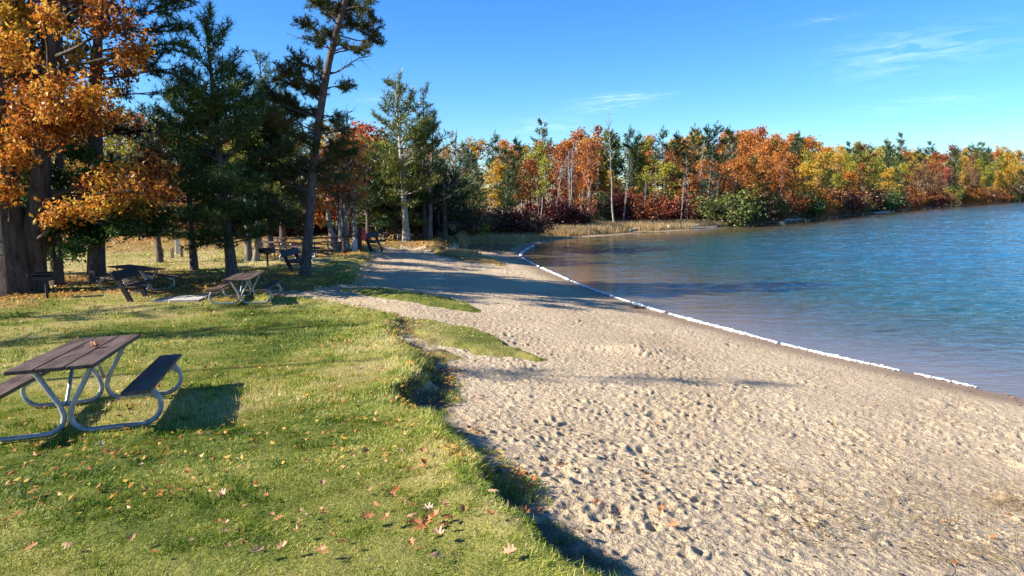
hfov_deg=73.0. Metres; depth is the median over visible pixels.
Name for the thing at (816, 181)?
birch tree
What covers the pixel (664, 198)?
shrub
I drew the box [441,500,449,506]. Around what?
fallen leaf
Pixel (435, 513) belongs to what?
fallen leaf
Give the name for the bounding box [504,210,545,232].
shrub
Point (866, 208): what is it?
shrub
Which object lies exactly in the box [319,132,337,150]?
pine tree
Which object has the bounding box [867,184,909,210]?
shrub
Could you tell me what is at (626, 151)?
oak tree
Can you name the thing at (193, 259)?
pine tree
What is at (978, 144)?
pine tree
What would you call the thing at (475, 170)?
pine tree
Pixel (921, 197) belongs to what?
shrub
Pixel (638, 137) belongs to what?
pine tree
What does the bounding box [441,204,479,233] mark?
shrub
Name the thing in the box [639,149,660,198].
oak tree
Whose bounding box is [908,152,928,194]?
oak tree
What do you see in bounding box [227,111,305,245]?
pine tree
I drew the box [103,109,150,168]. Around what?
oak tree
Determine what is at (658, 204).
shrub
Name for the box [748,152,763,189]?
birch tree
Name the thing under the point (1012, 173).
birch tree
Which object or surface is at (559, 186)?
bare tree
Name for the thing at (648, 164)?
oak tree
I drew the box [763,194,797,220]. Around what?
shrub
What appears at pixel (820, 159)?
oak tree
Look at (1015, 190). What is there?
shrub
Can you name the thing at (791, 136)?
oak tree
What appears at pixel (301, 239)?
picnic table
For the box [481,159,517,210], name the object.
oak tree
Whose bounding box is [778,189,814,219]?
shrub
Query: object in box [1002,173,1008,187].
birch tree
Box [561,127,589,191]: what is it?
oak tree
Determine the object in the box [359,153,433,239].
pine tree
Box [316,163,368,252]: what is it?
pine tree
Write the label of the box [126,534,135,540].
fallen leaf
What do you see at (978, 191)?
shrub
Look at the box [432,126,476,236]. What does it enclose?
pine tree
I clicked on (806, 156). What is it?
birch tree
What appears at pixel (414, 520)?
fallen leaf
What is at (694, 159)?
pine tree
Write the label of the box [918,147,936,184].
pine tree
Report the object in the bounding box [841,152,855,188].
oak tree
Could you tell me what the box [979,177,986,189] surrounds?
birch tree
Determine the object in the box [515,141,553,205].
oak tree
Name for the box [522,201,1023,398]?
water
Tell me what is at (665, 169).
oak tree
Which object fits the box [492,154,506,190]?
birch tree
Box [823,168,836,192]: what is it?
pine tree
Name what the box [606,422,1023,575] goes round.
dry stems
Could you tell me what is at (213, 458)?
leaf litter
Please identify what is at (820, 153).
oak tree
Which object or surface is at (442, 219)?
shrub
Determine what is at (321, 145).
oak tree
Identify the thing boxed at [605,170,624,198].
birch tree
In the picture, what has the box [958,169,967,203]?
birch tree
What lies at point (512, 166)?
pine tree
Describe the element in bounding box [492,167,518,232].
spruce tree
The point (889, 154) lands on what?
pine tree
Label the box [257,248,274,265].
pedestal grill
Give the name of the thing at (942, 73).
sky
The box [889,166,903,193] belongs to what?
pine tree
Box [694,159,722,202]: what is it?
oak tree
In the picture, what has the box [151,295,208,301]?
concrete pad
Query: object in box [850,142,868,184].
pine tree
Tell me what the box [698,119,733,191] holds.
pine tree
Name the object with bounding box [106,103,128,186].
pine tree
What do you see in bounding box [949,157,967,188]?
pine tree
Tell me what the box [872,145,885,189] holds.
oak tree
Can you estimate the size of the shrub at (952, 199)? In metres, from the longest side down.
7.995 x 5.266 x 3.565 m
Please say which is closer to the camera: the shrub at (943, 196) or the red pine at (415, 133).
the red pine at (415, 133)
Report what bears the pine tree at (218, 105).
on the lawn at (399, 547)
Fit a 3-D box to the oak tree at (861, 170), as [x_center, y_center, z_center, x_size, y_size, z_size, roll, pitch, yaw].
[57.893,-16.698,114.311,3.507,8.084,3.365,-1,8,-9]
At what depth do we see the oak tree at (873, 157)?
143.75 m
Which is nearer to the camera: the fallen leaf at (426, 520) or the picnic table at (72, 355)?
the fallen leaf at (426, 520)
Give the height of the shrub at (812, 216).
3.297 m
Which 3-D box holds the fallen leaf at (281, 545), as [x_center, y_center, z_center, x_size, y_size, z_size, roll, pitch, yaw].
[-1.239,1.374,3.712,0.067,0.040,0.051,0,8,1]
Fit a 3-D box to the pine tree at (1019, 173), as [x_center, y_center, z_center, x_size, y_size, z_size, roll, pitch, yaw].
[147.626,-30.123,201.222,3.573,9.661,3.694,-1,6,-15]
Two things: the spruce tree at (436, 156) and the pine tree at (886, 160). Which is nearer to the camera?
the spruce tree at (436, 156)
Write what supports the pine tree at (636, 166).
on the forest floor
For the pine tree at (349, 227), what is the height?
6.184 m
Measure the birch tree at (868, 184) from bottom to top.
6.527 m
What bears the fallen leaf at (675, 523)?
on the beach
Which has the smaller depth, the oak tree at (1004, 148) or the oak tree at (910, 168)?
the oak tree at (910, 168)
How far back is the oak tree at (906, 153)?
166.85 m
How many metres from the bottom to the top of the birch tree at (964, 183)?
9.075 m
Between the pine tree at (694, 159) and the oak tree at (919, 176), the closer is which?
the pine tree at (694, 159)
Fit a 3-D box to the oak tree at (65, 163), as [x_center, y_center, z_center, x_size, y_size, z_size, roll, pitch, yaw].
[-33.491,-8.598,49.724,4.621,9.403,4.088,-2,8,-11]
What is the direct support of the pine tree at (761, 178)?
on the forest floor
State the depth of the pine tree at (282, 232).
35.93 m
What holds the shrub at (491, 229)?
on the forest floor
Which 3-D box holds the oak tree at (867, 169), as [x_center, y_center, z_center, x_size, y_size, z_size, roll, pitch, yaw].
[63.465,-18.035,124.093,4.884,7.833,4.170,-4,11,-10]
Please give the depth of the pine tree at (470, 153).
55.37 m
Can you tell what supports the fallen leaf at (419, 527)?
on the lawn at (399, 547)
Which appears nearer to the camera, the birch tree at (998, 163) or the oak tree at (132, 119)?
the oak tree at (132, 119)
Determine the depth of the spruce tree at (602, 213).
67.74 m
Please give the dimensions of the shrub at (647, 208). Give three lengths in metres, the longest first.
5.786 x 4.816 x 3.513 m
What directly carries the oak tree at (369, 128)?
on the lawn at (399, 547)
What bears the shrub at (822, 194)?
on the forest floor
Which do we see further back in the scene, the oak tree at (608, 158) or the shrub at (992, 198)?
the shrub at (992, 198)
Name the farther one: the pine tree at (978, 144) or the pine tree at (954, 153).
the pine tree at (978, 144)
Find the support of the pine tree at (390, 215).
on the lawn at (399, 547)
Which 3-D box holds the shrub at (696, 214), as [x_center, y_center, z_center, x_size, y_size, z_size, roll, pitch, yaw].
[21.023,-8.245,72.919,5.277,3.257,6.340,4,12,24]
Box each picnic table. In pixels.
[0,334,182,442]
[93,264,179,292]
[206,271,281,303]
[242,241,296,257]
[273,238,320,252]
[276,245,333,264]
[291,237,341,251]
[321,234,372,248]
[377,228,414,240]
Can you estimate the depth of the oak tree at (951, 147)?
196.86 m
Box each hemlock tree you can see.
[4,12,179,286]
[11,38,71,265]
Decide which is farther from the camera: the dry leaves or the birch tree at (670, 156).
the birch tree at (670, 156)
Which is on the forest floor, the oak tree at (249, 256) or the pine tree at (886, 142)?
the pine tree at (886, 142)
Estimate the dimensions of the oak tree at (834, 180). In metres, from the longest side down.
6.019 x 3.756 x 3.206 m
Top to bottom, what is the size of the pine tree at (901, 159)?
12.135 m
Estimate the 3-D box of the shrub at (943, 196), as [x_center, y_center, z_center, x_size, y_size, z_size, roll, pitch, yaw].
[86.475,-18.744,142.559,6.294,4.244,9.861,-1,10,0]
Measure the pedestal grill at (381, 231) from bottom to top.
0.830 m
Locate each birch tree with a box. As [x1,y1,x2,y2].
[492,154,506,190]
[535,154,551,216]
[562,160,582,208]
[572,154,583,212]
[577,125,604,209]
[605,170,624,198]
[629,165,651,200]
[662,152,682,199]
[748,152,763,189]
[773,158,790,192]
[796,150,814,194]
[807,160,824,189]
[861,173,874,192]
[914,158,930,186]
[922,154,934,185]
[938,167,950,190]
[942,168,951,192]
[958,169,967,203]
[960,168,969,189]
[970,168,981,190]
[979,171,989,190]
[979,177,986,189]
[983,165,994,191]
[990,155,1005,189]
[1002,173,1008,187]
[1008,164,1018,183]
[1009,158,1020,185]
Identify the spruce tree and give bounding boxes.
[133,102,148,188]
[430,148,440,164]
[456,151,484,221]
[473,168,487,211]
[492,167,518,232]
[590,190,619,221]
[691,143,722,217]
[733,184,759,220]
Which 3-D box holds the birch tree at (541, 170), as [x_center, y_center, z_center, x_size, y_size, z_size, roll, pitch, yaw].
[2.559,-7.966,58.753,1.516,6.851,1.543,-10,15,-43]
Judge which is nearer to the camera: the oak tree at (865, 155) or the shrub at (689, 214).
the shrub at (689, 214)
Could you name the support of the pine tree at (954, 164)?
on the forest floor
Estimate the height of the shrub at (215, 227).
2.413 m
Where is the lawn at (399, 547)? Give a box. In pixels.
[0,232,590,575]
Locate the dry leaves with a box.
[89,339,98,347]
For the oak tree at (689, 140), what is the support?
on the forest floor
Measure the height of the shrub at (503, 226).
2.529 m
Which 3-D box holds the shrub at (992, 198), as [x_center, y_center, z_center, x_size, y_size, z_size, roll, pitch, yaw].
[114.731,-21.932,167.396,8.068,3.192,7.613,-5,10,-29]
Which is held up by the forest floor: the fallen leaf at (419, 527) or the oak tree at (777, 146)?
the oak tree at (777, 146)
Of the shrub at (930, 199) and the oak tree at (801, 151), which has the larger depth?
the shrub at (930, 199)
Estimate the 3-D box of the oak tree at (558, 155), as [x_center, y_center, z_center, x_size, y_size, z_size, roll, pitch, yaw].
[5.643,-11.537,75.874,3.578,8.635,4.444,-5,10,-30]
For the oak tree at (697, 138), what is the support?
on the forest floor
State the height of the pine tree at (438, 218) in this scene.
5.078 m
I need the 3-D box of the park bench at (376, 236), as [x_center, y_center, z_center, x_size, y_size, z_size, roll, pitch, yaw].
[-7.138,-2.366,35.900,0.719,1.034,1.500,3,9,20]
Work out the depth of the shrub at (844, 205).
96.58 m
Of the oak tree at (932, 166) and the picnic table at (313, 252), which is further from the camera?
the oak tree at (932, 166)
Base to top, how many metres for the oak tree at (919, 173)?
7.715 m
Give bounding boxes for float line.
[519,245,977,387]
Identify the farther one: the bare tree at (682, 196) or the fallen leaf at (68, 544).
the bare tree at (682, 196)
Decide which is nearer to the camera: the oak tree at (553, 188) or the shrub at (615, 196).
the shrub at (615, 196)
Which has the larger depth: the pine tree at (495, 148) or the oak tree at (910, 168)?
the oak tree at (910, 168)
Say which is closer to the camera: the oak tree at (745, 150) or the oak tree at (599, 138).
the oak tree at (599, 138)
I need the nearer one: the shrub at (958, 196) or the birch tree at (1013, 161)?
the shrub at (958, 196)
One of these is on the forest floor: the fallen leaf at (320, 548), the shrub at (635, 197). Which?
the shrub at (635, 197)
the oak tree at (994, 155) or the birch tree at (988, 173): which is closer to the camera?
the birch tree at (988, 173)
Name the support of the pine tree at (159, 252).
on the lawn at (399, 547)
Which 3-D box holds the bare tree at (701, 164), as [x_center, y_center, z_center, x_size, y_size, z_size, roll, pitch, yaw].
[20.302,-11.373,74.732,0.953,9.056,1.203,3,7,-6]
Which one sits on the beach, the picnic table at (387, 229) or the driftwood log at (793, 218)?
the driftwood log at (793, 218)
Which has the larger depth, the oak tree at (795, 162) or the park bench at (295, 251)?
the oak tree at (795, 162)
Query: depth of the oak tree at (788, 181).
88.33 m
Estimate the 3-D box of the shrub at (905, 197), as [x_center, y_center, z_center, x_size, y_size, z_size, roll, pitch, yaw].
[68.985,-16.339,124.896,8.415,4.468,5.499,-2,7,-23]
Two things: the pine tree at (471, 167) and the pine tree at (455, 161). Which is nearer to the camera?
the pine tree at (455, 161)
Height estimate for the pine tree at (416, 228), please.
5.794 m
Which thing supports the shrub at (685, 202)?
on the forest floor
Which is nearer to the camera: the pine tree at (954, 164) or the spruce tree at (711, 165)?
the spruce tree at (711, 165)
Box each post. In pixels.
[170,248,173,257]
[175,239,179,253]
[352,240,355,250]
[357,227,365,250]
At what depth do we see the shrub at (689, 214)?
72.24 m
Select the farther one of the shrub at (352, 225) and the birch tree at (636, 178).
the birch tree at (636, 178)
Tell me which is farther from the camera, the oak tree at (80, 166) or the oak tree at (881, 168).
the oak tree at (881, 168)
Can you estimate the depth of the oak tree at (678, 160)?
94.96 m
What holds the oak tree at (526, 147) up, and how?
on the forest floor
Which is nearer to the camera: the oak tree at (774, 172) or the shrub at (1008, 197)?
the oak tree at (774, 172)
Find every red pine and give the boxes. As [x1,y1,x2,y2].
[17,0,199,281]
[356,67,444,241]
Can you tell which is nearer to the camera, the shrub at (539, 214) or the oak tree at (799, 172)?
the shrub at (539, 214)
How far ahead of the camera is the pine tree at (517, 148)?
72.32 m
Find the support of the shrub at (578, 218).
on the forest floor
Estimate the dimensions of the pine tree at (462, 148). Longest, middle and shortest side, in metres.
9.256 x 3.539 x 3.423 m
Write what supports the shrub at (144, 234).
on the lawn at (399, 547)
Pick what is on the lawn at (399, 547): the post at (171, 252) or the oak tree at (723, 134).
the post at (171, 252)
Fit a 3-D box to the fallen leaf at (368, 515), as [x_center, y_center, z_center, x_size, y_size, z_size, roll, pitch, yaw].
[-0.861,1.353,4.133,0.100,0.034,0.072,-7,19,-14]
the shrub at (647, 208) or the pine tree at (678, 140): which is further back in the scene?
the pine tree at (678, 140)
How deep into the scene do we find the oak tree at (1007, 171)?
202.74 m
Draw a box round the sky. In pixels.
[1,0,1023,188]
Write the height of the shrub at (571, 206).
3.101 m
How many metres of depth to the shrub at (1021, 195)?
192.08 m
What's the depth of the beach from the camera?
8.90 m
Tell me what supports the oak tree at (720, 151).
on the forest floor
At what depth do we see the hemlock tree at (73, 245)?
21.58 m
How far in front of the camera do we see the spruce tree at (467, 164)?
49.09 m
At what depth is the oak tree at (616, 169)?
81.13 m
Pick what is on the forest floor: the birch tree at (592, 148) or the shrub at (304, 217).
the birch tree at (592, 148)
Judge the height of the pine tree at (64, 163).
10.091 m
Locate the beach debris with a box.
[456,299,1023,575]
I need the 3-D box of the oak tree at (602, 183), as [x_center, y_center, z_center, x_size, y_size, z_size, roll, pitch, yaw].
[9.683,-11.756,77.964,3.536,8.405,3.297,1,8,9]
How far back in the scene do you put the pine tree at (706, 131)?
83.89 m
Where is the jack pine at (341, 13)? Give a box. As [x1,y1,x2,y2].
[231,0,387,275]
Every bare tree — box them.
[556,160,563,212]
[564,143,577,211]
[605,109,616,222]
[623,150,631,221]
[681,177,685,216]
[697,140,705,199]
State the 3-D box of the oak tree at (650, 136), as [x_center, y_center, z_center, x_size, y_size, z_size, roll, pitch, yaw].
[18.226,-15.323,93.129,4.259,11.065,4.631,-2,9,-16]
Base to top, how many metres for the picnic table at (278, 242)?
0.678 m
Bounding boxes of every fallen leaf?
[23,541,37,549]
[61,542,73,549]
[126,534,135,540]
[251,544,262,551]
[276,539,286,547]
[314,543,326,551]
[360,509,375,517]
[379,512,388,519]
[389,486,399,492]
[407,537,414,545]
[411,516,421,524]
[414,523,425,528]
[421,502,432,508]
[422,515,431,526]
[426,508,438,516]
[429,551,441,557]
[432,525,443,533]
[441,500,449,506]
[459,503,467,510]
[503,543,516,553]
[519,505,529,512]
[667,519,678,526]
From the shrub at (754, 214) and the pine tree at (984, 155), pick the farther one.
the pine tree at (984, 155)
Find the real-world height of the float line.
0.140 m
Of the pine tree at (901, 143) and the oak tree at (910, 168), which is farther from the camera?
the pine tree at (901, 143)
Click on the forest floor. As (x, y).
(497, 247)
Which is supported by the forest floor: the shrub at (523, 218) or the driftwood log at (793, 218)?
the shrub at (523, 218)
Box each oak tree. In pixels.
[0,0,111,198]
[0,0,196,295]
[51,131,106,198]
[52,134,78,188]
[64,124,110,195]
[102,108,147,197]
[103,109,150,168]
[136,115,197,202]
[201,125,232,203]
[222,131,283,260]
[308,122,332,196]
[350,118,390,158]
[359,132,391,151]
[368,137,403,161]
[439,145,459,179]
[456,136,493,190]
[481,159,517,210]
[489,139,521,205]
[497,143,522,212]
[506,152,524,208]
[511,157,551,209]
[512,158,540,202]
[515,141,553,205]
[517,143,531,210]
[527,139,557,192]
[544,143,565,204]
[547,144,576,202]
[549,139,582,206]
[558,148,592,208]
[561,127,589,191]
[572,140,600,212]
[575,134,596,207]
[580,134,608,201]
[590,150,609,203]
[591,151,618,199]
[598,129,631,195]
[609,151,624,189]
[621,147,642,191]
[630,153,660,197]
[631,137,656,195]
[638,132,661,189]
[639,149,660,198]
[646,159,683,201]
[651,146,681,201]
[659,138,687,196]
[672,135,698,205]
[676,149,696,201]
[685,127,711,178]
[685,158,722,200]
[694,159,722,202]
[698,163,731,202]
[713,145,735,194]
[717,130,740,195]
[718,154,756,199]
[722,158,749,194]
[728,128,759,157]
[728,142,758,193]
[728,158,764,198]
[733,130,761,195]
[746,140,759,199]
[747,156,779,199]
[749,124,769,186]
[750,137,778,195]
[754,134,796,171]
[764,157,788,195]
[767,139,791,195]
[767,151,792,197]
[767,166,793,195]
[768,131,786,150]
[776,143,792,196]
[782,151,801,196]
[783,131,800,192]
[787,165,811,195]
[790,161,826,196]
[794,148,818,191]
[799,135,816,160]
[802,135,822,191]
[807,151,827,195]
[807,154,831,193]
[810,138,824,187]
[820,147,839,189]
[820,150,838,190]
[822,173,846,195]
[827,151,854,187]
[832,144,845,166]
[837,170,861,194]
[840,161,861,192]
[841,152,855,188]
[851,140,863,188]
[852,141,868,161]
[852,162,874,193]
[855,148,875,189]
[856,166,882,190]
[867,150,880,184]
[870,155,883,188]
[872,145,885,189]
[874,163,889,191]
[875,166,902,191]
[887,153,910,186]
[891,162,911,189]
[893,150,913,184]
[896,165,912,189]
[905,164,919,188]
[906,168,932,195]
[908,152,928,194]
[909,166,926,193]
[923,162,939,192]
[928,150,946,190]
[930,173,944,193]
[934,153,952,191]
[943,144,963,184]
[943,168,961,188]
[953,156,976,188]
[959,146,971,186]
[965,157,978,188]
[973,158,989,192]
[985,150,1006,188]
[992,170,1005,191]
[994,144,1014,156]
[996,151,1016,187]
[996,160,1009,187]
[1000,163,1019,186]
[1001,167,1017,188]
[1010,149,1023,183]
[1015,164,1023,184]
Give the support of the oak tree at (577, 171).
on the forest floor
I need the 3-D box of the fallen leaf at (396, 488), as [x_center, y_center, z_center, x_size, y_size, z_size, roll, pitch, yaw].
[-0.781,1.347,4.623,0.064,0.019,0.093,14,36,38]
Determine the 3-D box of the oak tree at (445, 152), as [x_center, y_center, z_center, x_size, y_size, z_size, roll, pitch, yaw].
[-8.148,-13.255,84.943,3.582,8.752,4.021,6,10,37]
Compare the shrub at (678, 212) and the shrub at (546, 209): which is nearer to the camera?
the shrub at (546, 209)
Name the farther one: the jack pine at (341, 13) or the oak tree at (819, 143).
the oak tree at (819, 143)
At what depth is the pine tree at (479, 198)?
46.84 m
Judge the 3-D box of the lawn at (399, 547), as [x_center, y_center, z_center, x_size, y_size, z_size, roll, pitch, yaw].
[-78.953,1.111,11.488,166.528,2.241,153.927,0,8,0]
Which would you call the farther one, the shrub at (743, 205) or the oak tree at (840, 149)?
the oak tree at (840, 149)
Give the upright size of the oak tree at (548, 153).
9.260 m
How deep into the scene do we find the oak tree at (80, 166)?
48.81 m
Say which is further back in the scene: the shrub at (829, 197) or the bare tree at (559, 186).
the shrub at (829, 197)
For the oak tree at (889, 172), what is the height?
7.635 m
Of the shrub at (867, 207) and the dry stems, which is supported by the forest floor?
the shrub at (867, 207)
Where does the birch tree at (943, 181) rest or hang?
on the forest floor
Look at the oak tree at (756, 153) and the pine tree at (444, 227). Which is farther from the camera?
the oak tree at (756, 153)
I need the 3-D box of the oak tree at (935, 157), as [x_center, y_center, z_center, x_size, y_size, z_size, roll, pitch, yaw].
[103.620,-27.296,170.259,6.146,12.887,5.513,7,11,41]
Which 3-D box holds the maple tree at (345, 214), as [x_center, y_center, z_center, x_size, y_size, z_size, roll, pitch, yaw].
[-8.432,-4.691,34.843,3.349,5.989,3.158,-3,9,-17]
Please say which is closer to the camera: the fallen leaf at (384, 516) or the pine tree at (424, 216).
the fallen leaf at (384, 516)
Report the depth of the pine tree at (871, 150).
134.12 m
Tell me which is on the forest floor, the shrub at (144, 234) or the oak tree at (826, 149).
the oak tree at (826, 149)
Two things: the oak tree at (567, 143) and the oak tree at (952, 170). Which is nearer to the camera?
the oak tree at (567, 143)
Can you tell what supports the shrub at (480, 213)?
on the lawn at (399, 547)
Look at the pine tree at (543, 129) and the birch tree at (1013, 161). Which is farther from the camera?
the birch tree at (1013, 161)
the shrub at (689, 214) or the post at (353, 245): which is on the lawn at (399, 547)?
the post at (353, 245)
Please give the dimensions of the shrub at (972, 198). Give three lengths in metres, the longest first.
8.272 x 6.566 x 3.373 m
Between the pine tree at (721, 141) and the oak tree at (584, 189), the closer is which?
the oak tree at (584, 189)
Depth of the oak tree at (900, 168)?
134.94 m
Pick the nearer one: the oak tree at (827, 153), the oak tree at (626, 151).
the oak tree at (626, 151)
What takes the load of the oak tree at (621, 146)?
on the forest floor
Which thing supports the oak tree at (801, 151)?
on the forest floor
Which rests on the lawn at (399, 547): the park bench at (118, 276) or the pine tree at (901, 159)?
the park bench at (118, 276)
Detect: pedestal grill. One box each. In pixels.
[27,271,58,297]
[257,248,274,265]
[377,229,385,239]
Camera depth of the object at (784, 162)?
84.43 m
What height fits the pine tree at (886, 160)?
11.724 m
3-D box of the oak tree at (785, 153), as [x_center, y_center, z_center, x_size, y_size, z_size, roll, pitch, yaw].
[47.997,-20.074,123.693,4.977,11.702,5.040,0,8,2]
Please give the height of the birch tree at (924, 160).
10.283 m
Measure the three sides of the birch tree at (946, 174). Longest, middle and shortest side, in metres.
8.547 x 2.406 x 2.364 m
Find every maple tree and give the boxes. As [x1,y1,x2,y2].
[299,148,366,240]
[304,152,364,248]
[306,124,389,249]
[319,137,375,247]
[333,134,380,238]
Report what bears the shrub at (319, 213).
on the lawn at (399, 547)
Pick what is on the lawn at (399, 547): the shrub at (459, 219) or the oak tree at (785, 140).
the shrub at (459, 219)
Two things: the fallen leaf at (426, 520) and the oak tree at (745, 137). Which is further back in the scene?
the oak tree at (745, 137)
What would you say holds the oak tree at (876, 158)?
on the forest floor
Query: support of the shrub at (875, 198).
on the forest floor
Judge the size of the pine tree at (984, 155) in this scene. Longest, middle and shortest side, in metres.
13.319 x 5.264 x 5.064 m
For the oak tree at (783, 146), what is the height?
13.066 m
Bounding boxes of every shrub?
[133,200,182,236]
[163,199,193,232]
[196,211,222,236]
[252,203,303,235]
[285,206,305,234]
[290,196,336,233]
[292,192,321,233]
[298,205,333,233]
[302,197,336,233]
[314,199,359,232]
[320,196,374,232]
[418,199,476,234]
[419,198,474,230]
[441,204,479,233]
[447,201,499,236]
[474,221,491,234]
[482,200,505,231]
[482,207,505,234]
[488,205,542,234]
[489,207,528,235]
[492,218,513,233]
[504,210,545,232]
[509,205,557,235]
[520,205,554,225]
[522,194,567,225]
[529,200,558,224]
[533,200,582,226]
[555,196,585,223]
[569,203,601,223]
[570,208,590,224]
[589,184,639,219]
[596,188,643,220]
[606,185,654,217]
[617,191,665,221]
[629,197,657,220]
[645,191,687,216]
[647,195,673,219]
[653,198,677,220]
[659,200,687,220]
[661,201,687,220]
[666,196,697,219]
[671,204,702,219]
[681,196,717,220]
[684,189,764,226]
[688,195,719,219]
[708,184,767,224]
[736,196,765,223]
[741,183,797,220]
[743,196,781,222]
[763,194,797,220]
[777,184,827,218]
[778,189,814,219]
[800,187,842,217]
[804,198,831,217]
[813,183,857,215]
[817,185,844,215]
[830,188,871,214]
[842,189,886,213]
[851,186,894,211]
[854,193,877,212]
[862,187,910,210]
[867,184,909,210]
[875,185,919,208]
[884,188,919,210]
[886,186,911,207]
[903,184,929,208]
[911,191,927,207]
[919,193,942,207]
[921,190,949,206]
[922,187,953,204]
[938,190,961,205]
[943,183,968,204]
[944,185,965,204]
[958,191,984,204]
[964,184,995,203]
[981,192,1000,202]
[981,192,1008,202]
[984,188,1014,201]
[985,188,1011,201]
[997,189,1020,201]
[999,182,1021,200]
[1013,188,1023,200]
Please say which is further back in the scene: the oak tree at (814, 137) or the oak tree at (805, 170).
the oak tree at (814, 137)
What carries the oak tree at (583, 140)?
on the forest floor
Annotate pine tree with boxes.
[30,0,166,276]
[51,148,76,184]
[104,100,185,262]
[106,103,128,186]
[136,86,226,269]
[137,100,167,203]
[148,0,282,278]
[222,46,308,247]
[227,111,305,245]
[245,74,324,248]
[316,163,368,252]
[318,156,374,237]
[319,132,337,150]
[336,155,406,239]
[355,142,420,237]
[357,168,419,237]
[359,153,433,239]
[383,154,442,236]
[395,80,450,238]
[397,111,468,238]
[416,158,494,240]
[418,166,477,235]
[441,170,487,232]
[453,138,468,171]
[457,145,480,204]
[464,157,496,221]
[466,150,481,195]
[483,128,507,195]
[492,145,521,213]
[496,153,524,212]
[508,135,526,209]
[530,118,558,204]
[595,128,621,216]
[599,130,625,193]
[617,123,644,192]
[622,157,641,193]
[623,130,651,191]
[649,125,676,196]
[663,130,690,194]
[678,123,706,202]
[681,140,700,201]
[690,123,723,197]
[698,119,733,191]
[719,126,742,191]
[746,153,762,196]
[751,171,776,204]
[761,136,781,194]
[783,132,806,157]
[784,132,804,192]
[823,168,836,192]
[833,141,860,186]
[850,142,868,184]
[862,142,881,188]
[876,142,897,188]
[877,137,897,179]
[881,154,893,188]
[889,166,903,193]
[892,132,914,167]
[893,151,906,186]
[906,147,925,178]
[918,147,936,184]
[921,141,935,170]
[943,145,962,177]
[947,154,964,187]
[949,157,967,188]
[960,142,977,187]
[970,153,990,188]
[971,141,981,157]
[976,142,991,166]
[980,146,996,180]
[1013,169,1023,189]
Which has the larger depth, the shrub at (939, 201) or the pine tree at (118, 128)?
the shrub at (939, 201)
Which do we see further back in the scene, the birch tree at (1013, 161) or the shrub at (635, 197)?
the birch tree at (1013, 161)
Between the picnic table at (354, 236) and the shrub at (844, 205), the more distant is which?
the shrub at (844, 205)
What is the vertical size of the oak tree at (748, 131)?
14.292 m
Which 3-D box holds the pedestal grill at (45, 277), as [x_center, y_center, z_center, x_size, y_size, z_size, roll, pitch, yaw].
[-13.073,-0.016,19.314,0.614,0.830,0.522,-2,9,-14]
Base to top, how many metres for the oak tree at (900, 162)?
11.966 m
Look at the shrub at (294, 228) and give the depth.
45.41 m
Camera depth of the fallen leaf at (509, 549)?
3.51 m
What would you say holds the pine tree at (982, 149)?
on the forest floor
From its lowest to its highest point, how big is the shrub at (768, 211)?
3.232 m
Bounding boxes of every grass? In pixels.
[445,218,728,255]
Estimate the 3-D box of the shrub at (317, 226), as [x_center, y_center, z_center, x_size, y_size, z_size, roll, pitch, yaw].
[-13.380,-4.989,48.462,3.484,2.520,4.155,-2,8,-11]
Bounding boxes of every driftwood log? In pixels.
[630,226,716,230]
[783,214,804,220]
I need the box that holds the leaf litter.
[0,232,536,528]
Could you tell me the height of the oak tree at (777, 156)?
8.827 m
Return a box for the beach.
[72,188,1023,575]
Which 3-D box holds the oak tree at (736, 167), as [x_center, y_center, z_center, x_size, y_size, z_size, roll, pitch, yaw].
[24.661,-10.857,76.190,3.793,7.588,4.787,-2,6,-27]
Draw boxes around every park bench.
[110,266,157,301]
[280,247,300,271]
[365,232,385,251]
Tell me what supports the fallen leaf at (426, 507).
on the lawn at (399, 547)
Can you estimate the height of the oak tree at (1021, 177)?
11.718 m
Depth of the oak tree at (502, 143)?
87.42 m
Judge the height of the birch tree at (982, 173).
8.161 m
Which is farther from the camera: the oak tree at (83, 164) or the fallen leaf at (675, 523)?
the oak tree at (83, 164)
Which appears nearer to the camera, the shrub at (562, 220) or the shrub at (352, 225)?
the shrub at (352, 225)
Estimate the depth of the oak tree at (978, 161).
181.58 m
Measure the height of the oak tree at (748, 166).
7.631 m
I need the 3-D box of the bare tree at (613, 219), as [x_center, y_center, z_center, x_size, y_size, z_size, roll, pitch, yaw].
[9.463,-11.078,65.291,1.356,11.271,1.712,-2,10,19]
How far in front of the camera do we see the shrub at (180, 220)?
44.75 m
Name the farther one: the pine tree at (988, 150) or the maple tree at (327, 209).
the pine tree at (988, 150)
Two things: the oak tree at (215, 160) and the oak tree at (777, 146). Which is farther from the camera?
the oak tree at (777, 146)
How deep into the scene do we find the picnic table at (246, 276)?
18.18 m
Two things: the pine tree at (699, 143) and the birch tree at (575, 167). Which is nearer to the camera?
the birch tree at (575, 167)
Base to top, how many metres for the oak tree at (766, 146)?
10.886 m
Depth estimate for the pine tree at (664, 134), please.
81.08 m
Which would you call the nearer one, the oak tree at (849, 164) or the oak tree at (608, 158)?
the oak tree at (608, 158)
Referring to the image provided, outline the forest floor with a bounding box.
[73,189,995,252]
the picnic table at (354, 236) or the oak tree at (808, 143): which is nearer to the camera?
the picnic table at (354, 236)
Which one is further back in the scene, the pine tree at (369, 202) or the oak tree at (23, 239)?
the pine tree at (369, 202)
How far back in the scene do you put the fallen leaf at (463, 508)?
4.14 m
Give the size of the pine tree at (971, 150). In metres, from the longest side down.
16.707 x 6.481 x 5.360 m
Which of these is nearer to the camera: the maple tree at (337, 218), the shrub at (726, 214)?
the maple tree at (337, 218)

